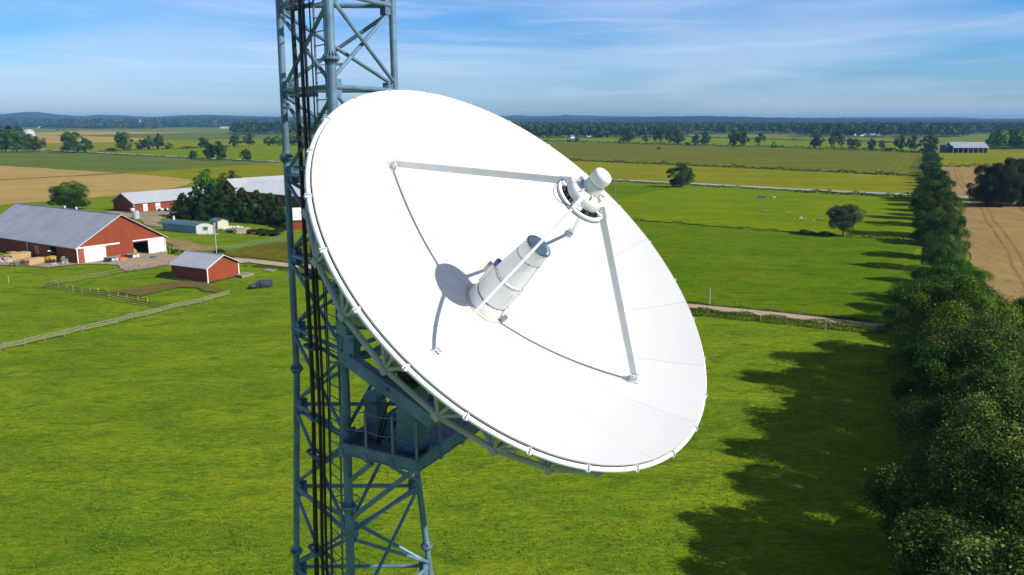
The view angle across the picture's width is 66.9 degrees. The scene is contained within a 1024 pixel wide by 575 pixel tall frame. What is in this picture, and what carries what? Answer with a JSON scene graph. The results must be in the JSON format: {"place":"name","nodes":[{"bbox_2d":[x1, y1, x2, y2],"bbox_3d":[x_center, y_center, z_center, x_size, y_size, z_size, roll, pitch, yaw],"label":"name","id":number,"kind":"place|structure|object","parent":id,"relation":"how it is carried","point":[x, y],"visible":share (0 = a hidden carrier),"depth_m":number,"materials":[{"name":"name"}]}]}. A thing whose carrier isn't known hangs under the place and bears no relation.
{"place":"outdoors","nodes":[
{"label":"outdoors","id":0,"kind":"place"},
{"bbox_2d":[22,135,144,142],"bbox_3d":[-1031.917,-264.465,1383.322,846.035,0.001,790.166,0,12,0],"label":"field","id":1,"kind":"structure","parent":0,"point":[52,139],"depth_m":1363.35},
{"bbox_2d":[0,166,191,204],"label":"field","id":2,"kind":"structure","parent":0,"point":[14,190],"depth_m":392.92,"materials":[{"name":"plant"}]},
{"bbox_2d":[35,131,173,134],"bbox_3d":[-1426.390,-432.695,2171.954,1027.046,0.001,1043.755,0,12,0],"label":"field","id":3,"kind":"structure","parent":0,"point":[81,133],"depth_m":2279.24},
{"bbox_2d":[22,128,244,132],"bbox_3d":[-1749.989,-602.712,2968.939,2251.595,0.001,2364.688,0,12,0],"label":"field","id":4,"kind":"structure","parent":0,"point":[191,130],"depth_m":2820.53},
{"bbox_2d":[0,150,277,172],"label":"field","id":5,"kind":"structure","parent":0,"point":[105,162],"depth_m":587.41,"materials":[{"name":"plant"}]},
{"bbox_2d":[5,131,22,151],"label":"broadleaf tree","id":6,"kind":"object","parent":5,"relation":"on","point":[13,139],"visible":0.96,"depth_m":781.81,"materials":[{"name":"green plant"}]},
{"bbox_2d":[18,134,37,151],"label":"broadleaf tree","id":7,"kind":"object","parent":5,"relation":"on","point":[26,139],"visible":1,"depth_m":783.54,"materials":[{"name":"green plant"}]},
{"bbox_2d":[59,131,87,152],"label":"broadleaf tree","id":8,"kind":"object","parent":5,"relation":"on","point":[71,142],"visible":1,"depth_m":760.24,"materials":[{"name":"green plant"}]},
{"bbox_2d":[44,149,282,162],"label":"hedge","id":9,"kind":"object","parent":5,"relation":"on","point":[167,156],"visible":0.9,"depth_m":670.54,"materials":[{"name":"green plant"}]},
{"bbox_2d":[212,140,227,159],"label":"broadleaf tree","id":10,"kind":"object","parent":5,"relation":"on","point":[218,148],"visible":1,"depth_m":616.04,"materials":[{"name":"green plant"}]},
{"bbox_2d":[0,139,308,150],"bbox_3d":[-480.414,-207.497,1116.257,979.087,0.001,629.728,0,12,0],"label":"field","id":11,"kind":"structure","parent":0,"point":[103,146],"depth_m":1059.22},
{"bbox_2d":[114,131,133,147],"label":"broadleaf tree","id":12,"kind":"object","parent":11,"relation":"on","point":[123,139],"visible":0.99,"depth_m":832.83,"materials":[{"name":"green plant"}]},
{"bbox_2d":[111,187,203,211],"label":"long barn","id":13,"kind":"structure","parent":0,"point":[141,201],"depth_m":269.05,"materials":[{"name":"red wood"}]},
{"bbox_2d":[0,112,322,118],"bbox_3d":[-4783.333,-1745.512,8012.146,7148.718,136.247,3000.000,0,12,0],"label":"hill","id":14,"kind":"structure","parent":0,"point":[34,114],"depth_m":7773.22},
{"bbox_2d":[0,116,322,126],"bbox_3d":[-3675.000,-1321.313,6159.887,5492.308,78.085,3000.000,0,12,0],"label":"hill","id":15,"kind":"structure","parent":0,"point":[243,118],"depth_m":5972.43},
{"bbox_2d":[114,280,221,295],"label":"paddock soil","id":16,"kind":"structure","parent":0,"point":[146,289],"depth_m":142.94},
{"bbox_2d":[166,239,218,250],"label":"path","id":17,"kind":"structure","parent":0,"point":[188,245],"depth_m":190.11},
{"bbox_2d":[93,145,308,160],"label":"field","id":18,"kind":"structure","parent":0,"point":[267,152],"depth_m":807.12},
{"bbox_2d":[104,133,313,139],"bbox_3d":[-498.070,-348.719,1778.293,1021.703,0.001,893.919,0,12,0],"label":"field","id":19,"kind":"structure","parent":0,"point":[181,136],"depth_m":1769.76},
{"bbox_2d":[131,162,298,178],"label":"field","id":20,"kind":"structure","parent":0,"point":[260,170],"depth_m":480.26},
{"bbox_2d":[248,279,272,288],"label":"loader machine","id":21,"kind":"object","parent":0,"point":[262,283],"visible":1,"depth_m":143.06,"materials":[{"name":"black paint"}]},
{"bbox_2d":[224,241,310,262],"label":"field","id":22,"kind":"structure","parent":0,"point":[277,251],"depth_m":182.73,"materials":[{"name":"green plant"}]},
{"bbox_2d":[234,178,305,206],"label":"white roof barn","id":23,"kind":"structure","parent":0,"point":[265,187],"depth_m":292.81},
{"bbox_2d":[275,0,432,574],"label":"lattice tower","id":24,"kind":"structure","parent":0,"point":[333,88],"depth_m":18.78,"materials":[{"name":"metal"}]},
{"bbox_2d":[338,393,479,520],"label":"service platform","id":25,"kind":"structure","parent":24,"relation":"attached to","point":[444,439],"depth_m":17.95,"materials":[{"name":"metal"}]},
{"bbox_2d":[364,371,429,454],"bbox_3d":[-2.773,2.762,18.159,1.778,1.920,0.695,7,14,30],"label":"dish pedestal","id":26,"kind":"object","parent":25,"relation":"on","point":[375,401],"visible":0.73,"depth_m":17.87,"materials":[{"name":"metal"}]},
{"bbox_2d":[418,402,429,448],"bbox_3d":[-2.035,3.176,17.848,0.050,1.000,0.420,6,14,27],"label":"access door","id":27,"kind":"structure","parent":26,"relation":"in","point":[423,431],"depth_m":17.82,"materials":[{"name":"metal"}]},
{"bbox_2d":[300,89,707,478],"bbox_3d":[0.253,-0.505,16.596,8.576,7.414,9.191,0,12,0],"label":"satellite dish","id":28,"kind":"object","parent":24,"relation":"attached to","point":[505,282],"visible":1,"depth_m":16.78,"materials":[{"name":"white paint"}]},
{"bbox_2d":[3,147,1019,200],"bbox_3d":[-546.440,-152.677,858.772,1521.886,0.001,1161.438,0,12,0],"label":"road","id":29,"kind":"structure","parent":0,"point":[635,180],"depth_m":373.21,"materials":[{"name":"soil"}]},
{"bbox_2d":[0,127,1023,574],"bbox_3d":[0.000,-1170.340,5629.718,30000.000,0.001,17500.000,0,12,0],"label":"ground","id":30,"kind":"structure","parent":0,"point":[34,299],"depth_m":70.48,"materials":[{"name":"green plant"}]},
{"bbox_2d":[0,125,25,134],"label":"woodland","id":31,"kind":"object","parent":30,"relation":"on","point":[7,129],"visible":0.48,"depth_m":1139.65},
{"bbox_2d":[0,256,78,267],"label":"farmyard","id":32,"kind":"structure","parent":30,"relation":"on","point":[43,264],"depth_m":165.99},
{"bbox_2d":[2,251,32,259],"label":"timber stack","id":33,"kind":"object","parent":32,"relation":"on","point":[21,255],"visible":0.86,"depth_m":172.90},
{"bbox_2d":[45,180,90,208],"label":"broadleaf tree","id":34,"kind":"object","parent":30,"relation":"on","point":[60,195],"visible":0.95,"depth_m":266.31,"materials":[{"name":"green plant"}]},
{"bbox_2d":[47,282,97,294],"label":"rail fence","id":35,"kind":"object","parent":30,"relation":"on","point":[73,289],"visible":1,"depth_m":138.91,"materials":[{"name":"grey wood"}]},
{"bbox_2d":[0,203,168,262],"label":"barn","id":36,"kind":"structure","parent":30,"relation":"on","point":[76,235],"depth_m":176.28,"materials":[{"name":"metal"}]},
{"bbox_2d":[83,246,106,262],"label":"sliding door","id":37,"kind":"structure","parent":36,"relation":"in","point":[91,254],"depth_m":169.84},
{"bbox_2d":[148,238,164,253],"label":"sliding door","id":38,"kind":"structure","parent":36,"relation":"in","point":[154,245],"depth_m":181.12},
{"bbox_2d":[42,121,162,128],"bbox_3d":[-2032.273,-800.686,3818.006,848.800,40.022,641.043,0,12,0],"label":"woodland","id":39,"kind":"object","parent":30,"relation":"on","point":[100,125],"visible":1,"depth_m":3548.84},
{"bbox_2d":[46,259,168,287],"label":"rail fence","id":40,"kind":"object","parent":30,"relation":"on","point":[86,277],"visible":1,"depth_m":153.84,"materials":[{"name":"grey wood"}]},
{"bbox_2d":[0,290,229,349],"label":"rail fence","id":41,"kind":"object","parent":30,"relation":"on","point":[146,311],"visible":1,"depth_m":116.37,"materials":[{"name":"grey wood"}]},
{"bbox_2d":[97,288,148,306],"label":"rail fence","id":42,"kind":"object","parent":30,"relation":"on","point":[127,298],"visible":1,"depth_m":131.70,"materials":[{"name":"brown wood"}]},
{"bbox_2d":[104,209,177,226],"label":"farmyard","id":43,"kind":"structure","parent":30,"relation":"on","point":[151,218],"depth_m":253.24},
{"bbox_2d":[0,117,295,127],"bbox_3d":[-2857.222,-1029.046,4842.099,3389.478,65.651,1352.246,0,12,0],"label":"woodland","id":44,"kind":"object","parent":30,"relation":"on","point":[177,122],"visible":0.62,"depth_m":4249.47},
{"bbox_2d":[79,251,247,270],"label":"farmyard","id":45,"kind":"structure","parent":30,"relation":"on","point":[140,260],"depth_m":169.73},
{"bbox_2d":[166,192,194,218],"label":"conifer","id":46,"kind":"object","parent":30,"relation":"on","point":[179,200],"visible":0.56,"depth_m":247.99,"materials":[{"name":"green plant"}]},
{"bbox_2d":[161,216,215,233],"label":"blue shed","id":47,"kind":"structure","parent":30,"relation":"on","point":[183,226],"depth_m":214.30,"materials":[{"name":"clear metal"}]},
{"bbox_2d":[178,186,211,220],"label":"conifer","id":48,"kind":"object","parent":30,"relation":"on","point":[187,208],"visible":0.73,"depth_m":244.09,"materials":[{"name":"green plant"}]},
{"bbox_2d":[192,168,216,186],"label":"broadleaf tree","id":49,"kind":"object","parent":30,"relation":"on","point":[203,177],"visible":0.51,"depth_m":308.82,"materials":[{"name":"green plant"}]},
{"bbox_2d":[168,250,241,282],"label":"red shed","id":50,"kind":"structure","parent":30,"relation":"on","point":[200,267],"depth_m":150.03,"materials":[{"name":"wood"}]},
{"bbox_2d":[194,183,231,220],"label":"conifer","id":51,"kind":"object","parent":30,"relation":"on","point":[206,197],"visible":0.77,"depth_m":240.94,"materials":[{"name":"green plant"}]},
{"bbox_2d":[209,217,228,228],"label":"hut","id":52,"kind":"object","parent":30,"relation":"on","point":[220,222],"visible":0.84,"depth_m":224.14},
{"bbox_2d":[212,184,241,221],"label":"conifer","id":53,"kind":"object","parent":30,"relation":"on","point":[219,210],"visible":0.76,"depth_m":239.23,"materials":[{"name":"green plant"}]},
{"bbox_2d":[227,187,256,221],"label":"conifer","id":54,"kind":"object","parent":30,"relation":"on","point":[239,199],"visible":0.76,"depth_m":237.49,"materials":[{"name":"green plant"}]},
{"bbox_2d":[223,175,283,193],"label":"white roof barn","id":55,"kind":"structure","parent":30,"relation":"on","point":[234,183],"depth_m":331.62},
{"bbox_2d":[242,190,269,223],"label":"conifer","id":56,"kind":"object","parent":30,"relation":"on","point":[249,215],"visible":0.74,"depth_m":234.75,"materials":[{"name":"green plant"}]},
{"bbox_2d":[256,192,283,224],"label":"conifer","id":57,"kind":"object","parent":30,"relation":"on","point":[270,198],"visible":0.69,"depth_m":232.06,"materials":[{"name":"green plant"}]},
{"bbox_2d":[229,121,320,133],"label":"woodland","id":58,"kind":"object","parent":30,"relation":"on","point":[250,127],"visible":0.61,"depth_m":1898.04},
{"bbox_2d":[268,197,285,225],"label":"conifer","id":59,"kind":"object","parent":30,"relation":"on","point":[273,217],"visible":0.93,"depth_m":229.90,"materials":[{"name":"green plant"}]},
{"bbox_2d":[292,208,306,229],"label":"white roof shed","id":60,"kind":"structure","parent":30,"relation":"on","point":[297,221],"depth_m":220.95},
{"bbox_2d":[517,125,691,137],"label":"woodland","id":61,"kind":"object","parent":30,"relation":"on","point":[576,130],"visible":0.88,"depth_m":1502.04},
{"bbox_2d":[665,163,694,186],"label":"broadleaf tree","id":62,"kind":"object","parent":30,"relation":"on","point":[678,179],"visible":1,"depth_m":362.15,"materials":[{"name":"green plant"}]},
{"bbox_2d":[611,179,814,191],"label":"hedge","id":63,"kind":"object","parent":30,"relation":"on","point":[710,185],"visible":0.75,"depth_m":366.62,"materials":[{"name":"green plant"}]},
{"bbox_2d":[634,218,803,232],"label":"hedge","id":64,"kind":"object","parent":30,"relation":"on","point":[717,226],"visible":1,"depth_m":225.56,"materials":[{"name":"green plant"}]},
{"bbox_2d":[542,139,921,152],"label":"hedge","id":65,"kind":"object","parent":30,"relation":"on","point":[782,146],"visible":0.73,"depth_m":967.34,"materials":[{"name":"green plant"}]},
{"bbox_2d":[569,158,920,176],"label":"hedge","id":66,"kind":"object","parent":30,"relation":"on","point":[739,166],"visible":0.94,"depth_m":504.55,"materials":[{"name":"green plant"}]},
{"bbox_2d":[512,121,1023,124],"bbox_3d":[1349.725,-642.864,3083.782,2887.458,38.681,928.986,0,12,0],"label":"woodland","id":67,"kind":"object","parent":30,"relation":"on","point":[869,122],"visible":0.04,"depth_m":2852.92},
{"bbox_2d":[514,122,1023,133],"bbox_3d":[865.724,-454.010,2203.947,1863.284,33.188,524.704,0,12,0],"label":"woodland","id":68,"kind":"object","parent":30,"relation":"on","point":[722,127],"visible":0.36,"depth_m":1991.65,"materials":[{"name":"plant"}]},
{"bbox_2d":[687,301,874,321],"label":"verge grass","id":69,"kind":"structure","parent":30,"relation":"on","point":[775,310],"depth_m":124.44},
{"bbox_2d":[689,307,890,334],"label":"verge grass","id":70,"kind":"structure","parent":30,"relation":"on","point":[798,320],"depth_m":117.68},
{"bbox_2d":[794,189,910,197],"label":"hedge","id":71,"kind":"object","parent":30,"relation":"on","point":[885,195],"visible":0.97,"depth_m":324.86,"materials":[{"name":"green plant"}]},
{"bbox_2d":[797,122,975,136],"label":"woodland","id":72,"kind":"object","parent":30,"relation":"on","point":[885,129],"visible":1,"depth_m":1563.48,"materials":[{"name":"plant"}]},
{"bbox_2d":[881,304,920,351],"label":"broadleaf tree","id":73,"kind":"object","parent":30,"relation":"on","point":[891,313],"visible":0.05,"depth_m":101.29,"materials":[{"name":"green plant"}]},
{"bbox_2d":[884,276,953,326],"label":"broadleaf tree","id":74,"kind":"object","parent":30,"relation":"on","point":[901,287],"visible":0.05,"depth_m":115.29,"materials":[{"name":"green plant"}]},
{"bbox_2d":[916,134,939,150],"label":"hedgerow tree","id":75,"kind":"object","parent":30,"relation":"on","point":[934,139],"visible":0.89,"depth_m":770.44,"materials":[{"name":"green plant"}]},
{"bbox_2d":[914,166,957,187],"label":"broadleaf tree","id":76,"kind":"object","parent":30,"relation":"on","point":[918,180],"visible":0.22,"depth_m":300.81,"materials":[{"name":"green plant"}]},
{"bbox_2d":[917,241,957,266],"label":"broadleaf tree","id":77,"kind":"object","parent":30,"relation":"on","point":[931,257],"visible":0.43,"depth_m":145.34,"materials":[{"name":"green plant"}]},
{"bbox_2d":[910,180,966,230],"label":"broadleaf tree","id":78,"kind":"object","parent":30,"relation":"on","point":[936,192],"visible":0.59,"depth_m":204.05,"materials":[{"name":"green plant"}]},
{"bbox_2d":[910,210,966,241],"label":"broadleaf tree","id":79,"kind":"object","parent":30,"relation":"on","point":[926,215],"visible":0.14,"depth_m":194.64,"materials":[{"name":"green plant"}]},
{"bbox_2d":[855,433,1023,574],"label":"broadleaf tree","id":80,"kind":"object","parent":30,"relation":"on","point":[979,496],"visible":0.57,"depth_m":44.18,"materials":[{"name":"green plant"}]},
{"bbox_2d":[911,210,970,251],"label":"broadleaf tree","id":81,"kind":"object","parent":30,"relation":"on","point":[929,221],"visible":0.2,"depth_m":172.42,"materials":[{"name":"green plant"}]},
{"bbox_2d":[863,372,1023,549],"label":"broadleaf tree","id":82,"kind":"object","parent":30,"relation":"on","point":[960,435],"visible":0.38,"depth_m":49.72,"materials":[{"name":"green plant"}]},
{"bbox_2d":[870,488,1023,574],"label":"broadleaf tree","id":83,"kind":"object","parent":30,"relation":"on","point":[1006,557],"visible":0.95,"depth_m":39.92,"materials":[{"name":"green plant"}]},
{"bbox_2d":[921,209,972,258],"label":"broadleaf tree","id":84,"kind":"object","parent":30,"relation":"on","point":[946,226],"visible":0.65,"depth_m":156.50,"materials":[{"name":"green plant"}]},
{"bbox_2d":[873,327,1023,459],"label":"broadleaf tree","id":85,"kind":"object","parent":30,"relation":"on","point":[934,368],"visible":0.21,"depth_m":64.17,"materials":[{"name":"green plant"}]},
{"bbox_2d":[901,257,995,282],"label":"broadleaf tree","id":86,"kind":"object","parent":30,"relation":"on","point":[989,275],"visible":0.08,"depth_m":130.47,"materials":[{"name":"green plant"}]},
{"bbox_2d":[893,269,1006,367],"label":"broadleaf tree","id":87,"kind":"object","parent":30,"relation":"on","point":[935,281],"visible":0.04,"depth_m":91.74,"materials":[{"name":"green plant"}]},
{"bbox_2d":[910,253,993,295],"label":"broadleaf tree","id":88,"kind":"object","parent":30,"relation":"on","point":[960,264],"visible":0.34,"depth_m":121.01,"materials":[{"name":"green plant"}]},
{"bbox_2d":[881,267,1023,363],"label":"broadleaf tree","id":89,"kind":"object","parent":30,"relation":"on","point":[949,303],"visible":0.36,"depth_m":82.86,"materials":[{"name":"green plant"}]},
{"bbox_2d":[885,318,1021,404],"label":"broadleaf tree","id":90,"kind":"object","parent":30,"relation":"on","point":[908,354],"visible":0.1,"depth_m":78.59,"materials":[{"name":"green plant"}]},
{"bbox_2d":[892,358,1023,493],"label":"broadleaf tree","id":91,"kind":"object","parent":30,"relation":"on","point":[929,411],"visible":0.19,"depth_m":57.65,"materials":[{"name":"green plant"}]},
{"bbox_2d":[940,142,988,152],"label":"open barn","id":92,"kind":"structure","parent":30,"relation":"on","point":[969,147],"depth_m":770.50,"materials":[{"name":"blue paint"}]},
{"bbox_2d":[906,306,1023,403],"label":"broadleaf tree","id":93,"kind":"object","parent":30,"relation":"on","point":[958,340],"visible":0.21,"depth_m":69.42,"materials":[{"name":"green plant"}]},
{"bbox_2d":[985,127,1023,147],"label":"woodland","id":94,"kind":"object","parent":30,"relation":"on","point":[1009,136],"visible":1,"depth_m":870.30,"materials":[{"name":"green plant"}]},
{"bbox_2d":[987,291,1023,333],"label":"broadleaf tree","id":95,"kind":"object","parent":30,"relation":"on","point":[1020,301],"visible":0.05,"depth_m":87.23,"materials":[{"name":"green plant"}]},
{"bbox_2d":[0,0,1023,118],"label":"sky","id":96,"kind":"structure","parent":0,"point":[145,58],"materials":[{"name":"blue"}]},
{"bbox_2d":[235,258,908,330],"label":"track","id":97,"kind":"structure","parent":0,"point":[760,313],"depth_m":125.41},
{"bbox_2d":[604,184,670,198],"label":"field","id":98,"kind":"structure","parent":0,"point":[625,190],"depth_m":351.50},
{"bbox_2d":[544,141,923,174],"bbox_3d":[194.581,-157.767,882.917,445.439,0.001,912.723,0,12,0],"label":"field","id":99,"kind":"structure","parent":0,"point":[861,161],"depth_m":709.55,"materials":[{"name":"plant"}]},
{"bbox_2d":[735,129,749,145],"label":"hedgerow tree","id":100,"kind":"object","parent":99,"relation":"on","point":[743,137],"visible":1,"depth_m":951.70,"materials":[{"name":"green plant"}]},
{"bbox_2d":[571,160,920,193],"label":"field","id":101,"kind":"structure","parent":0,"point":[820,180],"depth_m":427.76,"materials":[{"name":"plant"}]},
{"bbox_2d":[500,114,1023,119],"bbox_3d":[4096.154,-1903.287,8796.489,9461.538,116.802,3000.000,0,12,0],"label":"hill","id":102,"kind":"structure","parent":0,"point":[600,117],"depth_m":8507.48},
{"bbox_2d":[506,116,1023,122],"bbox_3d":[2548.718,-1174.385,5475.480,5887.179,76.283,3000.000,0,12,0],"label":"hill","id":103,"kind":"structure","parent":0,"point":[705,119],"depth_m":5012.39,"materials":[{"name":"plant"}]},
{"bbox_2d":[614,184,918,239],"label":"field","id":104,"kind":"structure","parent":0,"point":[884,216],"depth_m":268.08,"materials":[{"name":"plant"}]},
{"bbox_2d":[826,201,868,235],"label":"broadleaf tree","id":105,"kind":"object","parent":104,"relation":"on","point":[844,218],"visible":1,"depth_m":205.41,"materials":[{"name":"green plant"}]},
{"bbox_2d":[633,220,920,325],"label":"field","id":106,"kind":"structure","parent":0,"point":[820,274],"depth_m":162.94,"materials":[{"name":"plant"}]},
{"bbox_2d":[538,136,1023,151],"bbox_3d":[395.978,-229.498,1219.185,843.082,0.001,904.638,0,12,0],"label":"field","id":107,"kind":"structure","parent":0,"point":[751,142],"depth_m":1107.10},
{"bbox_2d":[578,132,988,142],"bbox_3d":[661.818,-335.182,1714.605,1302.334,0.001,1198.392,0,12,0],"label":"field","id":108,"kind":"structure","parent":0,"point":[941,138],"depth_m":1644.47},
{"bbox_2d":[878,154,922,175],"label":"field","id":109,"kind":"structure","parent":0,"point":[904,164],"depth_m":546.07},
{"bbox_2d":[941,167,987,196],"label":"field","id":110,"kind":"structure","parent":0,"point":[963,176],"depth_m":427.33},
{"bbox_2d":[936,150,1023,166],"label":"field","id":111,"kind":"structure","parent":0,"point":[989,157],"depth_m":668.70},
{"bbox_2d":[954,201,1023,303],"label":"field","id":112,"kind":"structure","parent":0,"point":[996,240],"depth_m":195.03,"materials":[{"name":"plant"}]},
{"bbox_2d":[965,163,1010,206],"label":"broadleaf tree","id":113,"kind":"object","parent":112,"relation":"on","point":[980,192],"visible":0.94,"depth_m":278.33,"materials":[{"name":"green plant"}]},
{"bbox_2d":[983,156,1023,206],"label":"broadleaf tree","id":114,"kind":"object","parent":112,"relation":"on","point":[1012,191],"visible":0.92,"depth_m":275.52,"materials":[{"name":"green plant"}]},
{"bbox_2d":[1002,164,1023,206],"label":"broadleaf tree","id":115,"kind":"object","parent":112,"relation":"on","point":[1021,197],"visible":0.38,"depth_m":279.37,"materials":[{"name":"green plant"}]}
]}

